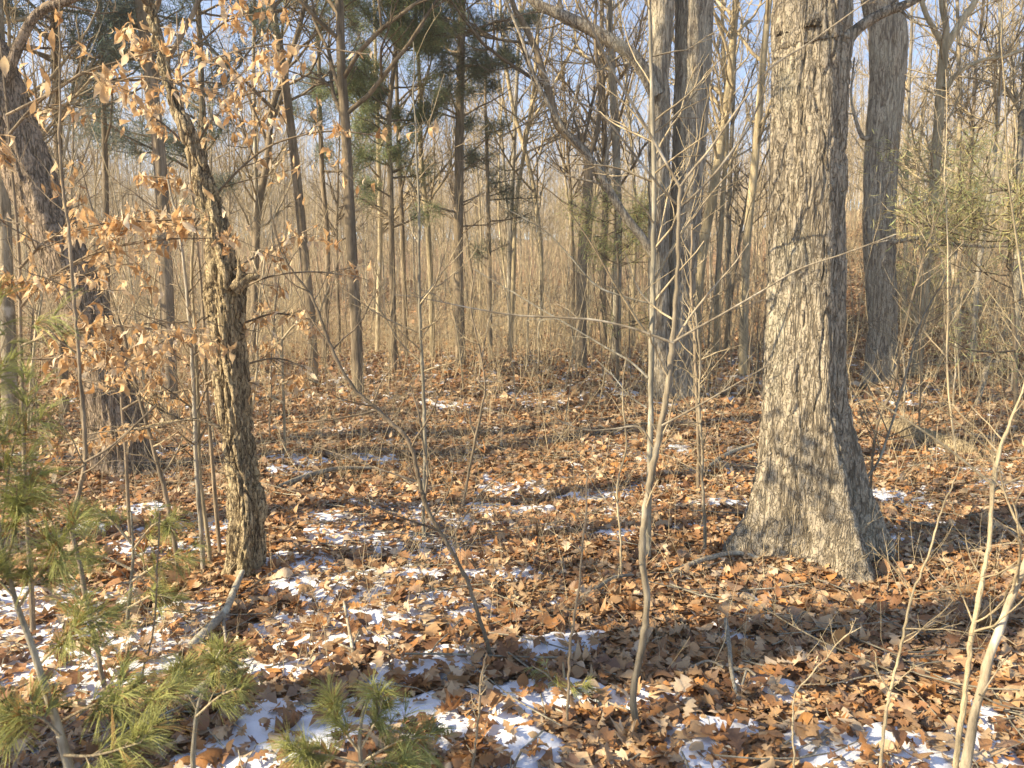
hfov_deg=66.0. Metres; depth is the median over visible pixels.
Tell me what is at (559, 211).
bare tree
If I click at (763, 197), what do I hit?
bare tree
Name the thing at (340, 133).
bare tree
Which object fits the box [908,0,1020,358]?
bare tree
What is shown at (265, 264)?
sapling
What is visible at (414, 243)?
bare tree
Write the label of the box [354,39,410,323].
bare tree
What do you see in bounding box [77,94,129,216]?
bare tree
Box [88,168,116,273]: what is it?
sapling
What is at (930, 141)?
bare tree
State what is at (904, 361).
sapling
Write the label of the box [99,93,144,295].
bare tree
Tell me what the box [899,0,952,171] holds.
bare tree
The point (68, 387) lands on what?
beech sapling
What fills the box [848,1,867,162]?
bare tree
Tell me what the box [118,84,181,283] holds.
bare tree
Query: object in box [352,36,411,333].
bare tree
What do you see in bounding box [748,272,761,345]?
sapling
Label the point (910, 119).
bare tree
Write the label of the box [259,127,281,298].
bare tree
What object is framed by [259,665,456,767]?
pine sapling
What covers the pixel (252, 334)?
sapling
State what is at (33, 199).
oak tree
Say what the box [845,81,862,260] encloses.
bare tree
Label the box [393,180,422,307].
bare tree
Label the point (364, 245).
sapling
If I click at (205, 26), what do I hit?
sky
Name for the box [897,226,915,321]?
sapling
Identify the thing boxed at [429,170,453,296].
bare tree
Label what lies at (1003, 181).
sapling
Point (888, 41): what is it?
oak tree
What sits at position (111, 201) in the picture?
bare tree
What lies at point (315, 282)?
sapling
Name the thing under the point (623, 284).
sapling
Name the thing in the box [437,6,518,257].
bare tree
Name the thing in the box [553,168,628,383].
sapling
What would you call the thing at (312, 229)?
bare tree
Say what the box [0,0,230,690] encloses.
sapling
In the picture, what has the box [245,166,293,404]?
sapling
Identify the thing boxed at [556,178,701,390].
pine tree
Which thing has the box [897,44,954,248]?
bare tree
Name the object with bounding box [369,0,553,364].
cedar tree
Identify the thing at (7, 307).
bare tree
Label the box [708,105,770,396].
sapling
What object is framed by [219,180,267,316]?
sapling
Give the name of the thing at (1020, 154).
bare tree
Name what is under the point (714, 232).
bare tree
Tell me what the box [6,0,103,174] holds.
bare tree
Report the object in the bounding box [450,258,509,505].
sapling
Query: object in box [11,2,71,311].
bare tree
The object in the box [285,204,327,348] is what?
sapling
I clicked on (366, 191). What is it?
bare tree
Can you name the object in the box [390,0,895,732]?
sapling
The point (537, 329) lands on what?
sapling
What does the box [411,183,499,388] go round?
sapling
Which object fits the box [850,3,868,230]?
bare tree
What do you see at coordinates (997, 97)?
bare tree
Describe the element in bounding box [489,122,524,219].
bare tree
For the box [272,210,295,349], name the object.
sapling
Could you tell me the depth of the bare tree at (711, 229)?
35.00 m
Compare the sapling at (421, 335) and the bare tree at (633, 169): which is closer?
the sapling at (421, 335)
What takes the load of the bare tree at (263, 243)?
on the forest floor
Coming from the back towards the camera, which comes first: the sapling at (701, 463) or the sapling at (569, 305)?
the sapling at (569, 305)
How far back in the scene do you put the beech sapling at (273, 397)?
6.89 m
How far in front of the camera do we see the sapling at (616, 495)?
4.07 m
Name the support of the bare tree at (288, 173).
on the forest floor
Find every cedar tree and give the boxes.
[309,0,474,371]
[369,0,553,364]
[447,4,543,359]
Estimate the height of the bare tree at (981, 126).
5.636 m
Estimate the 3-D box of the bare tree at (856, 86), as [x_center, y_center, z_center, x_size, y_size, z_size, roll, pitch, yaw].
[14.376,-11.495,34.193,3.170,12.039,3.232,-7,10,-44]
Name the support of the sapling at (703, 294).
on the forest floor
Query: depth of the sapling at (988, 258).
18.44 m
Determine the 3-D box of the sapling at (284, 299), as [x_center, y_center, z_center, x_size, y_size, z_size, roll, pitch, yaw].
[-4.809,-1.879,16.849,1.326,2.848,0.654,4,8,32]
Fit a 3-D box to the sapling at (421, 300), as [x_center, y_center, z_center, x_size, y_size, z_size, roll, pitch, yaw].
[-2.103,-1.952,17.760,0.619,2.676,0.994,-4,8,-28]
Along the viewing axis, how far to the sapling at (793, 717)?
2.41 m
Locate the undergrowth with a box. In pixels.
[0,98,1023,682]
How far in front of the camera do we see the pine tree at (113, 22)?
9.04 m
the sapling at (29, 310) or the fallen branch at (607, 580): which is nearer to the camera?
the fallen branch at (607, 580)
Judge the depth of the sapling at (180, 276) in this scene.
13.62 m
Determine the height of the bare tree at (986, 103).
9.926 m
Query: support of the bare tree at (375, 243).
on the forest floor
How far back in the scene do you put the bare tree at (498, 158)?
19.89 m
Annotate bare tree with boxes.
[0,0,121,431]
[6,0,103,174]
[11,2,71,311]
[11,96,64,296]
[30,2,111,178]
[32,0,96,198]
[32,8,127,208]
[33,0,119,236]
[37,94,100,191]
[45,0,144,271]
[45,0,197,305]
[48,67,86,207]
[52,123,101,231]
[61,90,108,248]
[62,83,114,295]
[64,126,122,206]
[65,108,100,222]
[68,170,101,248]
[69,2,185,339]
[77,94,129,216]
[83,35,150,322]
[84,156,133,301]
[86,11,173,310]
[90,151,132,297]
[91,0,202,424]
[96,94,137,257]
[98,87,142,297]
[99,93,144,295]
[101,76,128,204]
[101,148,139,284]
[109,91,130,283]
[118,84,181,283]
[120,144,150,273]
[121,0,265,188]
[122,81,178,246]
[124,32,162,284]
[159,18,281,345]
[166,121,212,233]
[168,160,198,298]
[170,155,190,286]
[170,157,200,309]
[173,100,229,272]
[174,0,346,386]
[177,35,270,220]
[183,16,250,209]
[186,134,229,301]
[189,77,250,235]
[197,143,238,241]
[206,0,376,373]
[208,108,283,317]
[214,12,300,335]
[217,0,315,230]
[220,90,290,309]
[221,110,288,295]
[223,3,309,221]
[224,98,266,269]
[230,156,265,287]
[236,145,288,259]
[239,2,331,340]
[241,179,284,301]
[243,193,280,322]
[245,17,338,312]
[250,96,285,241]
[256,79,300,307]
[257,96,293,303]
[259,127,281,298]
[266,0,446,397]
[272,138,322,317]
[279,173,305,291]
[281,95,329,327]
[288,52,334,304]
[292,170,338,322]
[295,5,410,239]
[296,57,386,351]
[298,4,454,351]
[303,159,345,254]
[305,60,362,321]
[306,165,322,292]
[315,83,351,299]
[318,141,367,281]
[325,7,455,355]
[326,165,369,296]
[331,129,407,321]
[331,153,374,244]
[335,109,370,290]
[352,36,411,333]
[352,120,395,321]
[353,28,393,182]
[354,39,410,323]
[354,139,375,284]
[363,179,386,294]
[369,60,453,305]
[373,0,495,356]
[375,146,411,307]
[382,74,417,294]
[388,182,417,299]
[393,81,418,285]
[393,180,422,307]
[394,56,466,214]
[402,122,452,281]
[403,72,454,336]
[403,192,432,295]
[404,148,453,311]
[405,92,466,316]
[409,149,453,270]
[413,131,453,274]
[422,62,485,322]
[425,8,489,337]
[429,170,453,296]
[430,0,616,368]
[430,186,453,279]
[436,170,473,281]
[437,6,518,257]
[441,18,533,326]
[445,0,563,293]
[447,99,508,313]
[448,60,496,303]
[448,119,508,302]
[449,0,563,340]
[452,91,518,290]
[463,197,485,304]
[466,0,576,349]
[466,51,543,316]
[476,39,522,305]
[478,0,603,352]
[479,150,521,258]
[480,165,521,260]
[485,0,590,326]
[488,11,561,296]
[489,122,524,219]
[491,0,595,280]
[502,0,607,346]
[520,0,672,350]
[520,117,565,327]
[521,99,560,311]
[524,75,572,273]
[528,0,643,359]
[530,169,567,293]
[532,156,565,297]
[541,168,567,295]
[548,62,600,338]
[552,156,600,295]
[553,81,624,321]
[556,105,581,225]
[559,5,648,350]
[561,184,582,294]
[562,1,670,276]
[562,130,601,239]
[565,0,672,346]
[566,88,621,290]
[579,147,634,299]
[581,0,674,348]
[581,32,648,319]
[593,169,623,267]
[597,56,642,332]
[611,63,648,285]
[613,115,640,220]
[622,130,647,283]
[627,43,671,296]
[628,0,770,343]
[628,5,748,217]
[632,4,718,341]
[633,0,770,355]
[636,0,765,359]
[643,200,648,295]
[669,111,745,242]
[670,0,771,345]
[671,0,770,339]
[702,104,740,284]
[702,136,715,309]
[704,9,768,303]
[704,123,739,270]
[705,35,770,350]
[706,52,752,272]
[709,102,768,255]
[714,0,863,376]
[733,20,770,276]
[736,0,770,244]
[740,110,769,275]
[744,141,767,267]
[749,125,768,287]
[754,44,771,173]
[845,79,866,215]
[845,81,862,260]
[847,55,867,176]
[847,85,865,182]
[848,0,868,139]
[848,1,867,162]
[848,81,867,163]
[849,2,992,321]
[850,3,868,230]
[854,41,868,126]
[859,0,1023,288]
[861,0,1023,365]
[866,60,932,244]
[896,0,1023,375]
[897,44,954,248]
[898,26,986,303]
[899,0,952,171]
[901,0,1023,351]
[901,62,970,270]
[902,12,932,217]
[907,0,980,224]
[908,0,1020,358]
[909,0,1009,323]
[916,21,980,219]
[918,0,993,207]
[924,0,1022,293]
[928,25,988,158]
[929,0,1021,276]
[949,80,989,205]
[950,7,1004,122]
[950,50,978,182]
[952,0,1021,222]
[952,0,1023,257]
[952,1,1010,211]
[955,2,1023,351]
[961,0,1023,152]
[961,104,991,180]
[980,9,1022,239]
[984,3,1023,225]
[1003,60,1021,229]
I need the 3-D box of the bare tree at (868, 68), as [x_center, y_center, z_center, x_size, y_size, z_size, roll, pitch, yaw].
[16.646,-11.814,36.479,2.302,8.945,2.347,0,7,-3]
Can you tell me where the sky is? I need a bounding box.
[5,0,1023,239]
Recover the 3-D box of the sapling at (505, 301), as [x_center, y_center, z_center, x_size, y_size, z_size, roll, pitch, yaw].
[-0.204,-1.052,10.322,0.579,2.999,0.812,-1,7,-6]
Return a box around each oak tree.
[0,0,164,480]
[487,0,674,401]
[668,0,713,400]
[721,0,944,589]
[848,0,1023,385]
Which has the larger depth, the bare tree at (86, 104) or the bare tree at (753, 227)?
the bare tree at (86, 104)
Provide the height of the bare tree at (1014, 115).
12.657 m
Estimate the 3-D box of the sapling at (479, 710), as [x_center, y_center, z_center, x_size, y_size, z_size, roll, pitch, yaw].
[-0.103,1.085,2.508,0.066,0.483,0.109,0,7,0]
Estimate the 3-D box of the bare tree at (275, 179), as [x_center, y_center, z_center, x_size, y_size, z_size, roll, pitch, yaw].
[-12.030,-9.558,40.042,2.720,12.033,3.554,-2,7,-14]
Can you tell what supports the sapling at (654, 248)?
on the forest floor
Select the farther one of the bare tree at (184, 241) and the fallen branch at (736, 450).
the bare tree at (184, 241)
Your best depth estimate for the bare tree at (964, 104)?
42.70 m
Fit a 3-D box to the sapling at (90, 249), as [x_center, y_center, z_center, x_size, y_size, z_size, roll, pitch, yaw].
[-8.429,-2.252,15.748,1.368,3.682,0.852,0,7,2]
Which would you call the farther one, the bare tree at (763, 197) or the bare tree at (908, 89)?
the bare tree at (763, 197)
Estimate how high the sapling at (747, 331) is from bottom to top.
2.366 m
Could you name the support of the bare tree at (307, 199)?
on the forest floor
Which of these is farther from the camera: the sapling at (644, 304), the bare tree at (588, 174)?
the sapling at (644, 304)
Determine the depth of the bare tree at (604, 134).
17.07 m
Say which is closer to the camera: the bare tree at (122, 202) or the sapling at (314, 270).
the sapling at (314, 270)
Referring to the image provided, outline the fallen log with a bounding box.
[872,417,979,452]
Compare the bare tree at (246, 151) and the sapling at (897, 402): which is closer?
the sapling at (897, 402)
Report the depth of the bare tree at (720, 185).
33.52 m
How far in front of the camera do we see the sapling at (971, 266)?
18.83 m
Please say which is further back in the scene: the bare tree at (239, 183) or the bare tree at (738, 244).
the bare tree at (239, 183)
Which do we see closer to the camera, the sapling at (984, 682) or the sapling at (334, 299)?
the sapling at (984, 682)
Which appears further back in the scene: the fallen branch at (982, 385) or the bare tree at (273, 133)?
the bare tree at (273, 133)
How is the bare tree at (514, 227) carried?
on the forest floor
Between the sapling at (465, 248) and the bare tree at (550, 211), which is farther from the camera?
the bare tree at (550, 211)
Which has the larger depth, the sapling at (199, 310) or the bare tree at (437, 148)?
the bare tree at (437, 148)
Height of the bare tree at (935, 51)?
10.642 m
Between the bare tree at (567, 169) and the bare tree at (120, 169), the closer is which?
the bare tree at (567, 169)
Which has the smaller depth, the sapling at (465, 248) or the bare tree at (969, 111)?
the sapling at (465, 248)
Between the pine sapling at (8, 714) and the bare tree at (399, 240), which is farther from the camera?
the bare tree at (399, 240)
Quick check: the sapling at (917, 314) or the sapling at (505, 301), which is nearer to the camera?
the sapling at (505, 301)
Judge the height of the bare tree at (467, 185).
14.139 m
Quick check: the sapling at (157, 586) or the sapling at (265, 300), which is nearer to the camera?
the sapling at (157, 586)
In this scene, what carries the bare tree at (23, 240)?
on the forest floor
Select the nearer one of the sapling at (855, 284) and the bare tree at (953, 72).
the sapling at (855, 284)
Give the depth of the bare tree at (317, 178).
30.92 m
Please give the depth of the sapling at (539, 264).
14.56 m
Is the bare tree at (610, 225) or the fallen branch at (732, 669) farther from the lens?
the bare tree at (610, 225)
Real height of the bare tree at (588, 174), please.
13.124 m
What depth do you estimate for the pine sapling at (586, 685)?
2.97 m
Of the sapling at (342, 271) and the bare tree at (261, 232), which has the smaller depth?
the sapling at (342, 271)
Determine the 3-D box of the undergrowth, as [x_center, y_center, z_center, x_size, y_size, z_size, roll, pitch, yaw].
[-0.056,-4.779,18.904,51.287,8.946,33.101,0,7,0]
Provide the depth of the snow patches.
3.36 m
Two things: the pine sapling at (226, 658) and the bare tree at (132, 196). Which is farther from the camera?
the bare tree at (132, 196)
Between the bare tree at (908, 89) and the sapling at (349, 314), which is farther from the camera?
the bare tree at (908, 89)
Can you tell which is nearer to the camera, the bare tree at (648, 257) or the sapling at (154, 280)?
the sapling at (154, 280)
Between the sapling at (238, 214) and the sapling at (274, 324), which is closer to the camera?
the sapling at (274, 324)
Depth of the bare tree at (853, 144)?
32.06 m
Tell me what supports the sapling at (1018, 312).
on the forest floor
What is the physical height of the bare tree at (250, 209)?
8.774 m
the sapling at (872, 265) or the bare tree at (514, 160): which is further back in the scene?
the bare tree at (514, 160)
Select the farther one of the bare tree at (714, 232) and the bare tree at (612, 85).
the bare tree at (714, 232)
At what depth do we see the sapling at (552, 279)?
22.75 m
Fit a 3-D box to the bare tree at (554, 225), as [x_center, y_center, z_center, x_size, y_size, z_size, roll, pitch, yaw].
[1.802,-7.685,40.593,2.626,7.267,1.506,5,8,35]
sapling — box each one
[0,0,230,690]
[0,1,315,635]
[0,69,131,433]
[0,224,32,422]
[0,265,53,426]
[0,274,222,767]
[1,0,132,427]
[11,203,56,327]
[23,248,65,408]
[49,138,146,319]
[50,132,159,401]
[50,319,213,538]
[58,494,215,628]
[67,186,135,308]
[70,102,198,422]
[74,235,196,566]
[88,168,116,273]
[91,84,206,376]
[105,165,216,569]
[110,0,438,554]
[110,245,141,355]
[110,512,165,760]
[111,202,155,321]
[111,214,156,322]
[119,179,250,438]
[125,246,162,416]
[126,256,160,342]
[137,220,215,561]
[142,146,217,347]
[146,627,268,767]
[152,213,193,329]
[173,209,200,308]
[185,246,210,361]
[185,301,200,366]
[193,189,505,663]
[195,277,203,333]
[214,168,301,394]
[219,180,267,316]
[228,206,244,259]
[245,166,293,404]
[246,125,309,436]
[247,320,323,456]
[248,190,300,344]
[249,214,290,315]
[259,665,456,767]
[260,253,277,364]
[262,233,302,357]
[268,252,289,357]
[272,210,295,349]
[276,253,292,330]
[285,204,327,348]
[297,251,333,340]
[301,197,372,388]
[308,214,349,380]
[314,257,341,361]
[318,179,359,348]
[322,249,344,341]
[326,0,490,538]
[330,215,386,315]
[331,260,371,349]
[333,278,350,371]
[334,214,376,302]
[356,172,383,314]
[356,216,401,369]
[358,206,426,349]
[360,258,375,340]
[361,215,388,314]
[366,230,409,336]
[375,244,410,393]
[386,225,417,368]
[387,266,414,357]
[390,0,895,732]
[396,217,438,346]
[407,238,435,351]
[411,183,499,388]
[422,252,445,381]
[450,200,502,312]
[450,204,477,304]
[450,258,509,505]
[460,219,485,358]
[471,653,488,767]
[474,0,740,558]
[474,191,518,408]
[479,226,504,347]
[479,251,510,375]
[487,265,507,365]
[498,158,587,372]
[509,148,563,371]
[523,654,608,707]
[530,230,565,341]
[531,296,543,351]
[534,237,566,338]
[544,239,571,333]
[545,253,579,375]
[551,473,620,720]
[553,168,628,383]
[553,219,600,330]
[555,262,575,351]
[560,234,608,422]
[563,297,573,348]
[565,239,620,389]
[568,148,637,359]
[571,253,596,379]
[586,357,642,583]
[588,233,621,353]
[595,201,632,373]
[596,210,642,317]
[602,124,711,299]
[604,236,646,374]
[606,262,625,310]
[609,202,645,350]
[630,273,648,327]
[667,203,741,488]
[673,307,732,547]
[693,250,717,361]
[694,270,723,351]
[695,164,768,392]
[695,257,707,367]
[697,229,734,356]
[702,209,737,362]
[703,132,763,367]
[703,262,733,365]
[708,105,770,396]
[712,243,748,373]
[720,246,754,383]
[728,189,764,358]
[730,229,768,384]
[731,270,766,373]
[741,466,990,767]
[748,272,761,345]
[749,242,762,333]
[750,256,765,338]
[751,208,768,296]
[752,174,768,291]
[773,617,860,767]
[846,148,916,372]
[846,242,865,337]
[847,170,867,325]
[847,230,1000,477]
[847,253,866,306]
[848,212,866,308]
[853,212,919,337]
[855,383,1023,767]
[863,181,985,487]
[868,213,957,370]
[876,124,982,442]
[882,49,1012,465]
[885,133,960,375]
[887,106,999,399]
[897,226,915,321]
[898,258,916,342]
[898,337,913,419]
[901,230,953,385]
[919,171,1007,408]
[929,154,1002,299]
[955,248,995,380]
[957,187,991,322]
[959,461,1023,767]
[960,0,1023,335]
[968,174,1023,321]
[978,307,1023,373]
[982,250,997,313]
[983,217,1006,332]
[986,124,1023,252]
[986,227,1023,393]
[993,275,1018,362]
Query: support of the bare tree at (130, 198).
on the forest floor
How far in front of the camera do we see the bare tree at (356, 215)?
40.58 m
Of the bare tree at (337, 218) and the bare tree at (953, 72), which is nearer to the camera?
the bare tree at (337, 218)
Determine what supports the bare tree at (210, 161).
on the forest floor
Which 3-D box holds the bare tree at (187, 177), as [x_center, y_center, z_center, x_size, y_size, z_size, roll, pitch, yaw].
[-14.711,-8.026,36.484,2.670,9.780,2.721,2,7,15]
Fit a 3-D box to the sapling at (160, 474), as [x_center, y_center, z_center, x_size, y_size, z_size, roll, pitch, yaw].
[-1.965,0.148,4.100,0.690,1.947,0.491,4,8,28]
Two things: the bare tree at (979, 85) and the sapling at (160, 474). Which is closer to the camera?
the sapling at (160, 474)
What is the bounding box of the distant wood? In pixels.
[11,1,1023,304]
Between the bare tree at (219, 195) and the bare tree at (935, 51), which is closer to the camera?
the bare tree at (935, 51)
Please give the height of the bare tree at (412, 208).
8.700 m
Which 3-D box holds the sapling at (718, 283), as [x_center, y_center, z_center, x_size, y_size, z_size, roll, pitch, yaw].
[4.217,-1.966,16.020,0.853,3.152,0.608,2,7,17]
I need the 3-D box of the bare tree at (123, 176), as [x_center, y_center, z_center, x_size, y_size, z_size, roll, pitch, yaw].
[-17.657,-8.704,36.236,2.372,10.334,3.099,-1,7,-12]
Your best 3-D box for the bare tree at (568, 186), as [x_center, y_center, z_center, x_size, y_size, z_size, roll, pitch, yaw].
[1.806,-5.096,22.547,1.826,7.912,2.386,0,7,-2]
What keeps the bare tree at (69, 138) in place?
on the forest floor
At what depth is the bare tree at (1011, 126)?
34.23 m
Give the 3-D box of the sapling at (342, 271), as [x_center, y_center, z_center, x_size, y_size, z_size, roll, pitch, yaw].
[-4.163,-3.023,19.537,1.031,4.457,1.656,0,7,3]
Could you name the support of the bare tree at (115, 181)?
on the forest floor
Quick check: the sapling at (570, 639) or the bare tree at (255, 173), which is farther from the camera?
the bare tree at (255, 173)
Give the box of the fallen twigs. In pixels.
[0,402,1023,767]
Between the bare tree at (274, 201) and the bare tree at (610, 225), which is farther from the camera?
the bare tree at (274, 201)
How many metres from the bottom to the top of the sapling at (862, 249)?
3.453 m
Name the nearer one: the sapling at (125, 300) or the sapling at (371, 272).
the sapling at (125, 300)
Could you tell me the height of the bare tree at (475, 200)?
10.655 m
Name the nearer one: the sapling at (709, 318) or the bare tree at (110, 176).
the sapling at (709, 318)
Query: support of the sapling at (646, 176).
on the forest floor
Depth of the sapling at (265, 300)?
14.86 m
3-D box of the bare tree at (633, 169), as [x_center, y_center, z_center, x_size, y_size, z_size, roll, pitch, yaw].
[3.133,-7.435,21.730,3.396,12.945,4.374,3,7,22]
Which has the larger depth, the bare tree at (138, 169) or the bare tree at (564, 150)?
the bare tree at (138, 169)
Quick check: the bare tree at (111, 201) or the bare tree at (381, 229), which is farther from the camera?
the bare tree at (111, 201)
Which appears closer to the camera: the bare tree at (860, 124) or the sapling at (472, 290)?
the sapling at (472, 290)
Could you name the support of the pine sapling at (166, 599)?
on the forest floor
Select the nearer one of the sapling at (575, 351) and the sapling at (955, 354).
the sapling at (955, 354)
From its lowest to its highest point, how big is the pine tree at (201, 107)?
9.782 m
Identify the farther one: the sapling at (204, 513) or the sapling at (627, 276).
the sapling at (627, 276)
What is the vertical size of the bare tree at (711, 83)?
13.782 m
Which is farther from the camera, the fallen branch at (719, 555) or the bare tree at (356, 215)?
the bare tree at (356, 215)
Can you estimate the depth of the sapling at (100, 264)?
6.50 m
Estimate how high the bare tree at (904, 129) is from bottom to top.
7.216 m
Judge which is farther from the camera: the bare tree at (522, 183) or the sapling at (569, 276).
the bare tree at (522, 183)
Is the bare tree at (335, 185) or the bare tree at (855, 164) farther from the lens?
the bare tree at (335, 185)
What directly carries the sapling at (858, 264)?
on the forest floor
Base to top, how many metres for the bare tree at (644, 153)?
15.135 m
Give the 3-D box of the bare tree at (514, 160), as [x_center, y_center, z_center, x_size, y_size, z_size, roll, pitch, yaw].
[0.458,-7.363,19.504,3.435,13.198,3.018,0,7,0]
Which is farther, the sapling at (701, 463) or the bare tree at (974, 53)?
the bare tree at (974, 53)
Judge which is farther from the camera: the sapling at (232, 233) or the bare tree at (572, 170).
the bare tree at (572, 170)
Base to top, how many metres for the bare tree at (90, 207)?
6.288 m
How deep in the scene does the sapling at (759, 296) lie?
14.59 m
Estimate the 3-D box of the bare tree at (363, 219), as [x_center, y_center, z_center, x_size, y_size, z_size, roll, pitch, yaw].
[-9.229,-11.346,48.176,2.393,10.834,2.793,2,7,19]
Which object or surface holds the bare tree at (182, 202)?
on the forest floor
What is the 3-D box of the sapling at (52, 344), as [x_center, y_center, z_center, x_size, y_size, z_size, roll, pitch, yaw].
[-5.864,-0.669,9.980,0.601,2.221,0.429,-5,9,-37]
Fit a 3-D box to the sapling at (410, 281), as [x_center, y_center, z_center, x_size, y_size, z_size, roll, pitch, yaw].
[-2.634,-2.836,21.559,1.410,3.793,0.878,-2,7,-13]
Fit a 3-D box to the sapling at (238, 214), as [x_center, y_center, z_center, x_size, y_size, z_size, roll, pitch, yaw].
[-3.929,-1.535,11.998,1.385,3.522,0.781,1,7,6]
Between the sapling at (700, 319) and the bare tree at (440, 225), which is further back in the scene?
the bare tree at (440, 225)
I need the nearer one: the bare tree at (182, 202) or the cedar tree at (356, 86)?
the cedar tree at (356, 86)
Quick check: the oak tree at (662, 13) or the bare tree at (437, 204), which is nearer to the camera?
the oak tree at (662, 13)
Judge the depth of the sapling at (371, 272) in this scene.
18.98 m
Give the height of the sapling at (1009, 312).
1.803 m
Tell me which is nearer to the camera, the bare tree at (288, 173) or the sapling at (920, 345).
the sapling at (920, 345)
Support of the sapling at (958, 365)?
on the forest floor
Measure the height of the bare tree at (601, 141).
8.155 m
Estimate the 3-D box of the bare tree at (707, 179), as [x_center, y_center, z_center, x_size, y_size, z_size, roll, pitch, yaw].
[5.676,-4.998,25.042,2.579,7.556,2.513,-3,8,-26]
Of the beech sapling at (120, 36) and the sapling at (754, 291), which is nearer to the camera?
the beech sapling at (120, 36)
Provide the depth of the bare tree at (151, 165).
35.88 m
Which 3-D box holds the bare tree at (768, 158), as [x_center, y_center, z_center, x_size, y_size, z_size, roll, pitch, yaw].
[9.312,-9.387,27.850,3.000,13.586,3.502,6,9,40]
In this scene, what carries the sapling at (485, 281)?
on the forest floor
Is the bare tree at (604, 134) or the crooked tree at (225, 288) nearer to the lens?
the crooked tree at (225, 288)
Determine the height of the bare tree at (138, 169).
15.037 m
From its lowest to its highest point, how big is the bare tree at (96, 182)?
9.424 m
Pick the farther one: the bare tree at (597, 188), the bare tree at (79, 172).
the bare tree at (79, 172)
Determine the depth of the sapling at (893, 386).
5.76 m
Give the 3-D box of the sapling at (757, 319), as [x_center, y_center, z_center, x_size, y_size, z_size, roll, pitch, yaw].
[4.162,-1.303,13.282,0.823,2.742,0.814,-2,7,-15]
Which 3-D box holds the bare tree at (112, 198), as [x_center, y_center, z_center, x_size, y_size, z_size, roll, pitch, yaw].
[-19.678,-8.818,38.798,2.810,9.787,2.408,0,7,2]
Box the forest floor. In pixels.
[0,205,1023,767]
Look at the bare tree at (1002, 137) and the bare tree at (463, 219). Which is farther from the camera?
the bare tree at (463, 219)
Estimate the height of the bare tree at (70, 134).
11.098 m
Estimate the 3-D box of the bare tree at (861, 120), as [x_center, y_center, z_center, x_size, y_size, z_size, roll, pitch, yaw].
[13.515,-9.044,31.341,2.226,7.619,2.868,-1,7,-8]
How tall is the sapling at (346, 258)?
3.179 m
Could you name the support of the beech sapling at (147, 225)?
on the forest floor
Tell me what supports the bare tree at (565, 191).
on the forest floor
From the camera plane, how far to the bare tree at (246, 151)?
17.12 m
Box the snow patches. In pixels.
[0,352,1023,767]
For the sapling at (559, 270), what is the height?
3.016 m
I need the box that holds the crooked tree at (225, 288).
[79,0,267,580]
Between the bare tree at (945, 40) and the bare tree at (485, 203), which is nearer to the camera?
the bare tree at (945, 40)
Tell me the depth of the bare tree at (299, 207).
12.67 m
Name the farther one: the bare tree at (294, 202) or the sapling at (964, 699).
the bare tree at (294, 202)
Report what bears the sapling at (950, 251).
on the forest floor
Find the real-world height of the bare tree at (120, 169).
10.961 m
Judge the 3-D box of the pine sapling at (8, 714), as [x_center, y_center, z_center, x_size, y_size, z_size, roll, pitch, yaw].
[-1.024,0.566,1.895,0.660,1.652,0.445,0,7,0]
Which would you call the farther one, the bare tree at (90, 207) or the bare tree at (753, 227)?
the bare tree at (90, 207)
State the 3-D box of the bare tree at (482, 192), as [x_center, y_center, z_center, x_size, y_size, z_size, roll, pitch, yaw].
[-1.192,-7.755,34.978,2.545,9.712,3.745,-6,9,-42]
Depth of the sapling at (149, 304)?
9.14 m
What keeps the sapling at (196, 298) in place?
on the forest floor
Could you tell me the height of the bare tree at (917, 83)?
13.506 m
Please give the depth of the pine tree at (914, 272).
16.44 m
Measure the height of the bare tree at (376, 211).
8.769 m
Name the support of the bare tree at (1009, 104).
on the forest floor
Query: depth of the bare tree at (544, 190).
32.88 m
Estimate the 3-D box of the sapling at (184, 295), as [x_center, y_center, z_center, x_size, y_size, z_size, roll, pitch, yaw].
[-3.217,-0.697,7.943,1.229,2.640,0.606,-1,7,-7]
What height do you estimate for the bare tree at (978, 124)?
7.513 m
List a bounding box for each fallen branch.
[183,569,244,654]
[276,466,373,488]
[338,600,359,669]
[580,573,633,597]
[672,550,760,572]
[690,617,756,693]
[709,443,755,466]
[974,356,990,405]
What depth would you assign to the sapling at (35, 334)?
8.30 m
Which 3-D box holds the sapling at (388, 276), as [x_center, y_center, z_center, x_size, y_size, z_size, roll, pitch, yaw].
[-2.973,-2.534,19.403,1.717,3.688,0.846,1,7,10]
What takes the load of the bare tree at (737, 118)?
on the forest floor
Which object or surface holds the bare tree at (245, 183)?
on the forest floor
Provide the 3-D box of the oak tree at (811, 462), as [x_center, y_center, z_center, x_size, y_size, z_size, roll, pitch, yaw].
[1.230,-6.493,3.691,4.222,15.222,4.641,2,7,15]
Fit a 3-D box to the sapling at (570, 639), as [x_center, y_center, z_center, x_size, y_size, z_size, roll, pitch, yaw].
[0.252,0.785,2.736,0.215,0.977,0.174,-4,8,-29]
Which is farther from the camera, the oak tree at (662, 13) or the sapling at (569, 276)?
the sapling at (569, 276)
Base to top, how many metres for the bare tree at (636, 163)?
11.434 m
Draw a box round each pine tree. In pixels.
[3,0,248,412]
[61,0,288,385]
[242,0,382,362]
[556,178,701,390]
[858,108,1023,419]
[896,125,1005,329]
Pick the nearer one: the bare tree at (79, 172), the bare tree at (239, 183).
the bare tree at (239, 183)
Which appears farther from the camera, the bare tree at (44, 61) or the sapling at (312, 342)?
the bare tree at (44, 61)
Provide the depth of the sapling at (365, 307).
22.39 m
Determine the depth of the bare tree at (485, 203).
36.93 m
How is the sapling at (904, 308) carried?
on the forest floor
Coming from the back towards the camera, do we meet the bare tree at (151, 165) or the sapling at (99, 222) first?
the bare tree at (151, 165)

